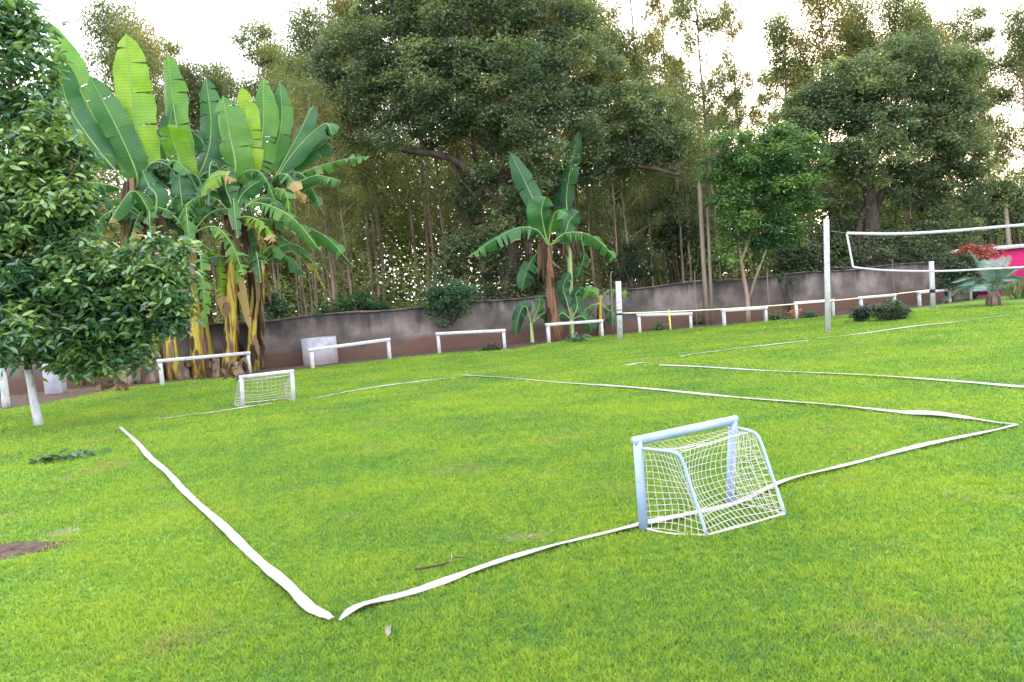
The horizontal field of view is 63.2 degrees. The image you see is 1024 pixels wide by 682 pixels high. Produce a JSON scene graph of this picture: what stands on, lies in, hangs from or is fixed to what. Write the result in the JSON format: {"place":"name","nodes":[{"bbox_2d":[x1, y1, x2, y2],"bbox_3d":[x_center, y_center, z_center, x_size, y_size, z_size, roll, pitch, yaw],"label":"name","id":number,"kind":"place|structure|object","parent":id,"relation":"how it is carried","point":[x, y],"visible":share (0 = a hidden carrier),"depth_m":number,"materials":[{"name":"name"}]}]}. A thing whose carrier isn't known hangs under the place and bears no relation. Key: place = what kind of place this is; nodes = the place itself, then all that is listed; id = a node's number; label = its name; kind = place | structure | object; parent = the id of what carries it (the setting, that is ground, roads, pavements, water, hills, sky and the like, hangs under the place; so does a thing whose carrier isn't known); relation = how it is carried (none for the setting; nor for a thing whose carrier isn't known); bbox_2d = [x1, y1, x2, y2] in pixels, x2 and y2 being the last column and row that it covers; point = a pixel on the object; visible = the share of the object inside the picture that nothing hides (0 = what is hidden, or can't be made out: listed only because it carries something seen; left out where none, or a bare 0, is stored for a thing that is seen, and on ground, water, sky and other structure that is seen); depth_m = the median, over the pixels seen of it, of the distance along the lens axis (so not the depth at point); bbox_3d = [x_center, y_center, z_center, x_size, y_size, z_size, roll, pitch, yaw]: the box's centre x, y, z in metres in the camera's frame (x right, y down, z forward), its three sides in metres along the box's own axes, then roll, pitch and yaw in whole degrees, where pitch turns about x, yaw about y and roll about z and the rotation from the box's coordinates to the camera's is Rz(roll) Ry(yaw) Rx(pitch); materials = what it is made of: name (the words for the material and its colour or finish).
{"place":"outdoors","nodes":[
{"label":"outdoors","id":0,"kind":"place"},
{"bbox_2d":[0,275,726,397],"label":"ground","id":1,"kind":"structure","parent":0,"point":[68,390],"depth_m":21.92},
{"bbox_2d":[42,362,67,394],"bbox_3d":[-11.563,0.733,20.987,0.433,1.212,0.300,-5,3,0],"label":"box","id":2,"kind":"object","parent":1,"relation":"on","point":[54,384],"depth_m":20.86,"materials":[{"name":"concrete"}]},
{"bbox_2d":[55,0,197,313],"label":"eucalyptus","id":3,"kind":"object","parent":1,"relation":"on","point":[115,33],"visible":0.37,"depth_m":34.94,"materials":[{"name":"green plant"}]},
{"bbox_2d":[93,12,197,199],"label":"eucalyptus","id":4,"kind":"object","parent":1,"relation":"on","point":[151,36],"visible":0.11,"depth_m":39.16,"materials":[{"name":"green plant"}]},
{"bbox_2d":[151,31,207,291],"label":"eucalyptus","id":5,"kind":"object","parent":1,"relation":"on","point":[173,48],"visible":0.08,"depth_m":41.99,"materials":[{"name":"green plant"}]},
{"bbox_2d":[161,46,245,322],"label":"eucalyptus","id":6,"kind":"object","parent":1,"relation":"on","point":[194,92],"visible":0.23,"depth_m":40.93,"materials":[{"name":"green plant"}]},
{"bbox_2d":[190,47,259,282],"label":"eucalyptus","id":7,"kind":"object","parent":1,"relation":"on","point":[215,67],"visible":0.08,"depth_m":41.85,"materials":[{"name":"green plant"}]},
{"bbox_2d":[215,13,288,299],"bbox_3d":[-10.737,-7.301,37.780,4.483,15.188,3.872,-7,4,-26],"label":"eucalyptus","id":8,"kind":"object","parent":1,"relation":"on","point":[262,31],"visible":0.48,"depth_m":36.94,"materials":[{"name":"green plant"}]},
{"bbox_2d":[231,24,305,315],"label":"eucalyptus","id":9,"kind":"object","parent":1,"relation":"on","point":[296,277],"depth_m":41.06,"materials":[{"name":"green plant"}]},
{"bbox_2d":[263,290,295,319],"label":"leafy shrub","id":10,"kind":"object","parent":1,"relation":"on","point":[277,307],"visible":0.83,"depth_m":23.95,"materials":[{"name":"green plant"}]},
{"bbox_2d":[254,43,323,312],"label":"eucalyptus","id":11,"kind":"object","parent":1,"relation":"on","point":[283,63],"visible":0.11,"depth_m":34.75,"materials":[{"name":"green plant"}]},
{"bbox_2d":[260,66,334,314],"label":"eucalyptus","id":12,"kind":"object","parent":1,"relation":"on","point":[276,82],"visible":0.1,"depth_m":31.46,"materials":[{"name":"green plant"}]},
{"bbox_2d":[271,81,341,311],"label":"eucalyptus","id":13,"kind":"object","parent":1,"relation":"on","point":[297,119],"visible":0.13,"depth_m":27.25,"materials":[{"name":"green plant"}]},
{"bbox_2d":[280,67,362,312],"bbox_3d":[-5.610,-3.821,25.168,2.391,8.842,2.413,-7,4,-31],"label":"eucalyptus","id":14,"kind":"object","parent":1,"relation":"on","point":[304,86],"visible":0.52,"depth_m":25.09,"materials":[{"name":"green plant"}]},
{"bbox_2d":[266,0,382,293],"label":"eucalyptus","id":15,"kind":"object","parent":1,"relation":"on","point":[300,34],"visible":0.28,"depth_m":33.06,"materials":[{"name":"green plant"}]},
{"bbox_2d":[293,89,378,300],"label":"eucalyptus","id":16,"kind":"object","parent":1,"relation":"on","point":[338,200],"visible":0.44,"depth_m":25.35,"materials":[{"name":"green plant"}]},
{"bbox_2d":[311,114,375,310],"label":"eucalyptus","id":17,"kind":"object","parent":1,"relation":"on","point":[352,192],"visible":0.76,"depth_m":25.34,"materials":[{"name":"green plant"}]},
{"bbox_2d":[329,94,403,308],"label":"eucalyptus","id":18,"kind":"object","parent":1,"relation":"on","point":[368,188],"visible":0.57,"depth_m":30.64,"materials":[{"name":"green plant"}]},
{"bbox_2d":[315,0,425,307],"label":"eucalyptus","id":19,"kind":"object","parent":1,"relation":"on","point":[346,5],"visible":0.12,"depth_m":35.05,"materials":[{"name":"green plant"}]},
{"bbox_2d":[318,0,424,309],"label":"eucalyptus","id":20,"kind":"object","parent":1,"relation":"on","point":[388,201],"visible":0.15,"depth_m":35.53,"materials":[{"name":"green plant"}]},
{"bbox_2d":[387,41,463,295],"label":"eucalyptus","id":21,"kind":"object","parent":1,"relation":"on","point":[430,226],"visible":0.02,"depth_m":42.78,"materials":[{"name":"green plant"}]},
{"bbox_2d":[384,30,484,286],"bbox_3d":[-2.809,-6.306,30.889,3.426,12.673,3.459,-2,4,38],"label":"eucalyptus","id":22,"kind":"object","parent":1,"relation":"on","point":[441,212],"visible":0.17,"depth_m":31.06,"materials":[{"name":"green plant"}]},
{"bbox_2d":[386,35,518,299],"bbox_3d":[-1.883,-7.984,31.324,5.335,15.846,4.405,-7,4,-27],"label":"eucalyptus","id":23,"kind":"object","parent":1,"relation":"on","point":[401,158],"visible":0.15,"depth_m":31.50,"materials":[{"name":"green plant"}]},
{"bbox_2d":[416,23,510,299],"bbox_3d":[-1.432,-5.869,30.058,4.075,11.667,3.209,-5,3,-2],"label":"eucalyptus","id":24,"kind":"object","parent":1,"relation":"on","point":[445,186],"visible":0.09,"depth_m":29.99,"materials":[{"name":"green plant"}]},
{"bbox_2d":[286,0,704,300],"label":"spreading tree","id":25,"kind":"object","parent":1,"relation":"on","point":[417,73],"visible":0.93,"depth_m":26.28,"materials":[{"name":"green plant"}]},
{"bbox_2d":[0,210,1023,331],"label":"thicket","id":26,"kind":"object","parent":1,"relation":"on","point":[430,279],"visible":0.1,"depth_m":29.50,"materials":[{"name":"green plant"}]},
{"bbox_2d":[22,126,1023,324],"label":"wood","id":27,"kind":"object","parent":1,"relation":"on","point":[406,245],"visible":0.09,"depth_m":46.08,"materials":[{"name":"green plant"}]},
{"bbox_2d":[504,0,629,279],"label":"eucalyptus","id":28,"kind":"object","parent":1,"relation":"on","point":[573,73],"visible":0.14,"depth_m":27.51,"materials":[{"name":"green plant"}]},
{"bbox_2d":[550,70,626,292],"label":"eucalyptus","id":29,"kind":"object","parent":1,"relation":"on","point":[586,215],"visible":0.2,"depth_m":27.74,"materials":[{"name":"green plant"}]},
{"bbox_2d":[572,81,637,288],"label":"eucalyptus","id":30,"kind":"object","parent":1,"relation":"on","point":[604,260],"visible":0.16,"depth_m":32.62,"materials":[{"name":"green plant"}]},
{"bbox_2d":[587,7,662,287],"bbox_3d":[5.053,-7.815,37.072,4.604,13.620,5.035,-8,4,-38],"label":"eucalyptus","id":31,"kind":"object","parent":1,"relation":"on","point":[633,73],"visible":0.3,"depth_m":36.10,"materials":[{"name":"green plant"}]},
{"bbox_2d":[585,94,668,287],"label":"eucalyptus","id":32,"kind":"object","parent":1,"relation":"on","point":[613,107],"visible":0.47,"depth_m":27.84,"materials":[{"name":"green plant"}]},
{"bbox_2d":[609,134,671,285],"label":"eucalyptus","id":33,"kind":"object","parent":1,"relation":"on","point":[647,210],"visible":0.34,"depth_m":29.36,"materials":[{"name":"green plant"}]},
{"bbox_2d":[614,71,681,287],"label":"eucalyptus","id":34,"kind":"object","parent":1,"relation":"on","point":[638,206],"visible":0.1,"depth_m":32.56,"materials":[{"name":"green plant"}]},
{"bbox_2d":[596,0,704,285],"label":"eucalyptus","id":35,"kind":"object","parent":1,"relation":"on","point":[612,15],"visible":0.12,"depth_m":36.76,"materials":[{"name":"green plant"}]},
{"bbox_2d":[635,26,679,283],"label":"eucalyptus","id":36,"kind":"object","parent":1,"relation":"on","point":[659,56],"visible":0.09,"depth_m":40.17,"materials":[{"name":"green plant"}]},
{"bbox_2d":[633,0,708,183],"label":"eucalyptus","id":37,"kind":"object","parent":1,"relation":"on","point":[654,5],"visible":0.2,"depth_m":40.75,"materials":[{"name":"green plant"}]},
{"bbox_2d":[634,172,716,283],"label":"tall bush","id":38,"kind":"object","parent":1,"relation":"on","point":[672,236],"visible":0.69,"depth_m":29.61,"materials":[{"name":"green plant"}]},
{"bbox_2d":[647,84,708,281],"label":"eucalyptus","id":39,"kind":"object","parent":1,"relation":"on","point":[681,113],"visible":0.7,"depth_m":28.70,"materials":[{"name":"green plant"}]},
{"bbox_2d":[641,70,715,280],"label":"eucalyptus","id":40,"kind":"object","parent":1,"relation":"on","point":[691,111],"visible":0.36,"depth_m":29.19,"materials":[{"name":"green plant"}]},
{"bbox_2d":[641,0,746,281],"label":"eucalyptus","id":41,"kind":"object","parent":1,"relation":"on","point":[683,8],"visible":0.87,"depth_m":32.25,"materials":[{"name":"green plant"}]},
{"bbox_2d":[658,225,738,283],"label":"tall bush","id":42,"kind":"object","parent":1,"relation":"on","point":[713,263],"visible":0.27,"depth_m":30.60,"materials":[{"name":"green plant"}]},
{"bbox_2d":[691,112,735,281],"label":"eucalyptus","id":43,"kind":"object","parent":1,"relation":"on","point":[713,124],"visible":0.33,"depth_m":29.88,"materials":[{"name":"green plant"}]},
{"bbox_2d":[698,64,755,278],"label":"eucalyptus","id":44,"kind":"object","parent":1,"relation":"on","point":[727,79],"visible":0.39,"depth_m":36.23,"materials":[{"name":"green plant"}]},
{"bbox_2d":[697,0,781,277],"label":"eucalyptus","id":45,"kind":"object","parent":1,"relation":"on","point":[724,55],"visible":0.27,"depth_m":36.94,"materials":[{"name":"green plant"}]},
{"bbox_2d":[742,63,798,259],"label":"eucalyptus","id":46,"kind":"object","parent":1,"relation":"on","point":[762,96],"visible":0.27,"depth_m":43.40,"materials":[{"name":"green plant"}]},
{"bbox_2d":[742,2,825,213],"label":"eucalyptus","id":47,"kind":"object","parent":1,"relation":"on","point":[776,72],"visible":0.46,"depth_m":37.20,"materials":[{"name":"green plant"}]},
{"bbox_2d":[762,235,836,274],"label":"tall bush","id":48,"kind":"object","parent":1,"relation":"on","point":[808,261],"visible":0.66,"depth_m":29.51,"materials":[{"name":"green plant"}]},
{"bbox_2d":[754,0,880,221],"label":"eucalyptus","id":49,"kind":"object","parent":1,"relation":"on","point":[828,52],"visible":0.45,"depth_m":35.93,"materials":[{"name":"green plant"}]},
{"bbox_2d":[804,216,863,272],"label":"tall bush","id":50,"kind":"object","parent":1,"relation":"on","point":[836,234],"visible":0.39,"depth_m":29.92,"materials":[{"name":"green plant"}]},
{"bbox_2d":[808,0,900,231],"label":"eucalyptus","id":51,"kind":"object","parent":1,"relation":"on","point":[860,5],"visible":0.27,"depth_m":36.51,"materials":[{"name":"green plant"}]},
{"bbox_2d":[764,25,1004,271],"bbox_3d":[13.419,-5.965,29.941,8.416,10.307,5.688,-7,4,-28],"label":"spreading tree","id":52,"kind":"object","parent":1,"relation":"on","point":[868,84],"visible":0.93,"depth_m":29.29,"materials":[{"name":"green plant"}]},
{"bbox_2d":[856,0,963,220],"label":"eucalyptus","id":53,"kind":"object","parent":1,"relation":"on","point":[910,21],"visible":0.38,"depth_m":34.94,"materials":[{"name":"green plant"}]},
{"bbox_2d":[902,195,993,256],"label":"tall bush","id":54,"kind":"object","parent":1,"relation":"on","point":[955,239],"visible":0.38,"depth_m":30.41,"materials":[{"name":"green plant"}]},
{"bbox_2d":[918,244,1023,294],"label":"magenta building","id":55,"kind":"structure","parent":1,"relation":"on","point":[1012,252],"depth_m":29.96,"materials":[{"name":"paint"}]},
{"bbox_2d":[941,0,1022,241],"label":"eucalyptus","id":56,"kind":"object","parent":1,"relation":"on","point":[984,34],"visible":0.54,"depth_m":33.11,"materials":[{"name":"green plant"}]},
{"bbox_2d":[954,175,1023,249],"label":"tall bush","id":57,"kind":"object","parent":1,"relation":"on","point":[989,215],"visible":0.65,"depth_m":31.44,"materials":[{"name":"green plant"}]},
{"bbox_2d":[965,45,1020,232],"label":"eucalyptus","id":58,"kind":"object","parent":1,"relation":"on","point":[1005,151],"visible":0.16,"depth_m":35.13,"materials":[{"name":"green plant"}]},
{"bbox_2d":[976,0,1023,163],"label":"eucalyptus","id":59,"kind":"object","parent":1,"relation":"on","point":[1013,62],"visible":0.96,"depth_m":32.76,"materials":[{"name":"green plant"}]},
{"bbox_2d":[987,155,1023,248],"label":"tall bush","id":60,"kind":"object","parent":1,"relation":"on","point":[1021,207],"visible":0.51,"depth_m":31.70,"materials":[{"name":"green plant"}]},
{"bbox_2d":[0,292,1019,408],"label":"dirt strip","id":61,"kind":"object","parent":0,"point":[21,401],"visible":0.3,"depth_m":24.05,"materials":[{"name":"brown soil"}]},
{"bbox_2d":[48,21,198,379],"bbox_3d":[-10.178,-3.797,22.347,3.783,9.853,1.792,-5,3,0],"label":"banana plant","id":62,"kind":"object","parent":61,"relation":"on","point":[119,133],"visible":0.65,"depth_m":22.14,"materials":[{"name":"green plant"}]},
{"bbox_2d":[90,169,188,379],"bbox_3d":[-9.725,-1.595,22.180,2.735,5.979,1.719,-5,3,0],"label":"banana plant","id":63,"kind":"object","parent":61,"relation":"on","point":[156,193],"visible":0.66,"depth_m":22.10,"materials":[{"name":"green plant"}]},
{"bbox_2d":[140,53,242,372],"bbox_3d":[-9.115,-3.378,22.938,3.774,8.786,1.604,-4,4,13],"label":"banana plant","id":64,"kind":"object","parent":61,"relation":"on","point":[178,145],"visible":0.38,"depth_m":22.66,"materials":[{"name":"green plant"}]},
{"bbox_2d":[123,173,264,377],"bbox_3d":[-8.628,-1.729,22.275,3.874,5.503,1.384,-5,3,5],"label":"banana plant","id":65,"kind":"object","parent":61,"relation":"on","point":[182,187],"visible":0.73,"depth_m":22.17,"materials":[{"name":"green plant"}]},
{"bbox_2d":[157,351,251,384],"bbox_3d":[-7.859,0.676,21.399,2.447,0.697,0.120,-8,5,-44],"label":"rail bench","id":66,"kind":"object","parent":61,"relation":"on","point":[161,372],"visible":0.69,"depth_m":21.18,"materials":[{"name":"white paint"}]},
{"bbox_2d":[186,78,293,361],"bbox_3d":[-7.444,-3.051,22.807,2.926,8.266,2.060,-4,3,7],"label":"banana plant","id":67,"kind":"object","parent":61,"relation":"on","point":[273,117],"visible":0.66,"depth_m":22.88,"materials":[{"name":"green plant"}]},
{"bbox_2d":[187,226,325,371],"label":"banana plant","id":68,"kind":"object","parent":61,"relation":"on","point":[252,310],"visible":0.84,"depth_m":22.87,"materials":[{"name":"green plant"}]},
{"bbox_2d":[175,168,352,373],"bbox_3d":[-6.542,-1.849,22.752,4.405,5.879,2.200,-5,3,0],"label":"banana plant","id":69,"kind":"object","parent":61,"relation":"on","point":[232,201],"visible":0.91,"depth_m":22.56,"materials":[{"name":"green plant"}]},
{"bbox_2d":[204,106,369,368],"bbox_3d":[-6.042,-2.672,23.119,4.586,7.474,1.714,-5,3,0],"label":"banana plant","id":70,"kind":"object","parent":61,"relation":"on","point":[301,154],"visible":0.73,"depth_m":23.02,"materials":[{"name":"green plant"}]},
{"bbox_2d":[301,336,337,365],"bbox_3d":[-5.462,0.282,23.643,0.981,0.766,0.981,-5,3,0],"label":"box","id":71,"kind":"object","parent":61,"relation":"on","point":[327,356],"visible":0.89,"depth_m":23.24,"materials":[{"name":"concrete"}]},
{"bbox_2d":[309,289,396,314],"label":"leafy shrub","id":72,"kind":"object","parent":61,"relation":"on","point":[364,303],"visible":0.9,"depth_m":25.22,"materials":[{"name":"green plant"}]},
{"bbox_2d":[417,272,485,327],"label":"hanging shrub","id":73,"kind":"object","parent":61,"relation":"on","point":[448,293],"visible":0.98,"depth_m":24.69,"materials":[{"name":"green plant"}]},
{"bbox_2d":[0,260,959,394],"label":"boundary wall","id":74,"kind":"structure","parent":61,"relation":"on","point":[410,330],"depth_m":25.71,"materials":[{"name":"grey concrete"}]},
{"bbox_2d":[512,295,548,341],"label":"banana plant","id":75,"kind":"object","parent":61,"relation":"on","point":[518,317],"visible":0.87,"depth_m":25.11,"materials":[{"name":"green plant"}]},
{"bbox_2d":[467,152,617,341],"bbox_3d":[0.932,-2.688,24.526,4.305,5.854,1.560,-4,3,9],"label":"banana plant","id":76,"kind":"object","parent":61,"relation":"on","point":[541,222],"visible":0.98,"depth_m":24.42,"materials":[{"name":"green plant"}]},
{"bbox_2d":[552,131,589,335],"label":"banana plant","id":77,"kind":"object","parent":61,"relation":"on","point":[565,195],"visible":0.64,"depth_m":25.94,"materials":[{"name":"green plant"}]},
{"bbox_2d":[557,272,597,337],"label":"banana plant","id":78,"kind":"object","parent":61,"relation":"on","point":[576,305],"visible":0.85,"depth_m":25.24,"materials":[{"name":"green plant"}]},
{"bbox_2d":[581,286,629,335],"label":"banana plant","id":79,"kind":"object","parent":61,"relation":"on","point":[601,312],"visible":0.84,"depth_m":25.71,"materials":[{"name":"green plant"}]},
{"bbox_2d":[575,125,636,288],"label":"eucalyptus","id":80,"kind":"object","parent":61,"relation":"on","point":[610,209],"visible":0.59,"depth_m":27.45,"materials":[{"name":"green plant"}]},
{"bbox_2d":[601,238,664,288],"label":"bush","id":81,"kind":"object","parent":61,"relation":"on","point":[633,271],"visible":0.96,"depth_m":27.57,"materials":[{"name":"green plant"}]},
{"bbox_2d":[697,182,708,324],"bbox_3d":[6.065,-2.757,26.413,0.238,4.551,0.150,-5,3,0],"label":"wooden pole","id":82,"kind":"object","parent":61,"relation":"on","point":[703,255],"visible":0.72,"depth_m":26.36,"materials":[{"name":"brown wood"}]},
{"bbox_2d":[694,117,844,321],"bbox_3d":[8.069,-3.754,25.769,4.602,6.253,2.805,-5,3,0],"label":"bright tree","id":83,"kind":"object","parent":61,"relation":"on","point":[786,180],"visible":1,"depth_m":25.47,"materials":[{"name":"green plant"}]},
{"bbox_2d":[910,240,988,300],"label":"fern bush","id":84,"kind":"object","parent":61,"relation":"on","point":[947,278],"visible":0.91,"depth_m":27.31,"materials":[{"name":"green plant"}]},
{"bbox_2d":[942,241,1006,298],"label":"flowering bush","id":85,"kind":"object","parent":61,"relation":"on","point":[982,249],"visible":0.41,"depth_m":27.80,"materials":[{"name":"red plant"}]},
{"bbox_2d":[0,295,1023,681],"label":"lawn","id":86,"kind":"structure","parent":0,"point":[940,307],"depth_m":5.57,"materials":[{"name":"green plant"}]},
{"bbox_2d":[0,540,76,560],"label":"dirt patch","id":87,"kind":"object","parent":86,"relation":"on","point":[17,548],"visible":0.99,"depth_m":6.16,"materials":[{"name":"brown soil"}]},
{"bbox_2d":[0,0,206,425],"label":"glossy leaved tree","id":88,"kind":"object","parent":86,"relation":"on","point":[112,328],"visible":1,"depth_m":13.53,"materials":[{"name":"green plant"}]},
{"bbox_2d":[119,427,334,619],"bbox_3d":[-3.464,1.361,8.438,0.104,0.028,9.946,-7,4,-30],"label":"boundary tape","id":89,"kind":"object","parent":86,"relation":"on","point":[304,601],"visible":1,"depth_m":5.64,"materials":[{"name":"fabric"}]},
{"bbox_2d":[234,369,295,406],"bbox_3d":[-4.354,0.819,14.577,1.146,0.581,0.566,-5,3,-9],"label":"mini goal","id":90,"kind":"object","parent":86,"relation":"on","point":[240,383],"visible":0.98,"depth_m":14.39,"materials":[{"name":"white paint"}]},
{"bbox_2d":[308,338,391,367],"bbox_3d":[-4.337,0.344,22.465,2.317,0.633,0.120,-7,4,-32],"label":"rail bench","id":91,"kind":"object","parent":86,"relation":"on","point":[311,350],"visible":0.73,"depth_m":22.37,"materials":[{"name":"white paint"}]},
{"bbox_2d":[337,424,1018,620],"bbox_3d":[1.766,1.070,5.900,6.339,0.027,0.241,-7,4,-31],"label":"boundary tape","id":92,"kind":"object","parent":86,"relation":"on","point":[412,591],"visible":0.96,"depth_m":5.23,"materials":[{"name":"fabric"}]},
{"bbox_2d":[631,415,785,536],"bbox_3d":[1.272,0.874,5.360,0.914,0.629,0.495,-7,4,-30],"label":"mini goal","id":93,"kind":"object","parent":86,"relation":"on","point":[730,422],"visible":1,"depth_m":5.35,"materials":[{"name":"white metal"}]},
{"bbox_2d":[466,375,1016,423],"bbox_3d":[1.878,0.695,11.930,0.273,0.026,10.410,-7,4,-31],"label":"boundary tape","id":94,"kind":"object","parent":86,"relation":"on","point":[924,412],"visible":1,"depth_m":9.01,"materials":[{"name":"fabric"}]},
{"bbox_2d":[823,219,830,332],"bbox_3d":[7.310,-1.486,19.298,0.248,2.670,0.130,-5,3,0],"label":"volleyball post","id":95,"kind":"object","parent":86,"relation":"on","point":[827,276],"visible":0.85,"depth_m":19.25,"materials":[{"name":"white metal"}]},
{"bbox_2d":[832,223,1023,271],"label":"volleyball net","id":96,"kind":"object","parent":95,"relation":"attached to","point":[927,232],"visible":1,"depth_m":18.72,"materials":[{"name":"white fabric"}]},
{"bbox_2d":[660,364,1023,387],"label":"boundary tape","id":97,"kind":"object","parent":86,"relation":"on","point":[1008,385],"visible":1,"depth_m":10.89,"materials":[{"name":"fabric"}]},
{"bbox_2d":[866,298,913,320],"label":"bush","id":98,"kind":"object","parent":86,"relation":"on","point":[895,309],"visible":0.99,"depth_m":21.40,"materials":[{"name":"green plant"}]},
{"bbox_2d":[936,250,1023,306],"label":"blue palm","id":99,"kind":"object","parent":86,"relation":"on","point":[990,278],"visible":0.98,"depth_m":23.90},
{"bbox_2d":[0,0,1023,314],"label":"sky","id":100,"kind":"structure","parent":0,"point":[204,23],"materials":[{"name":"white"}]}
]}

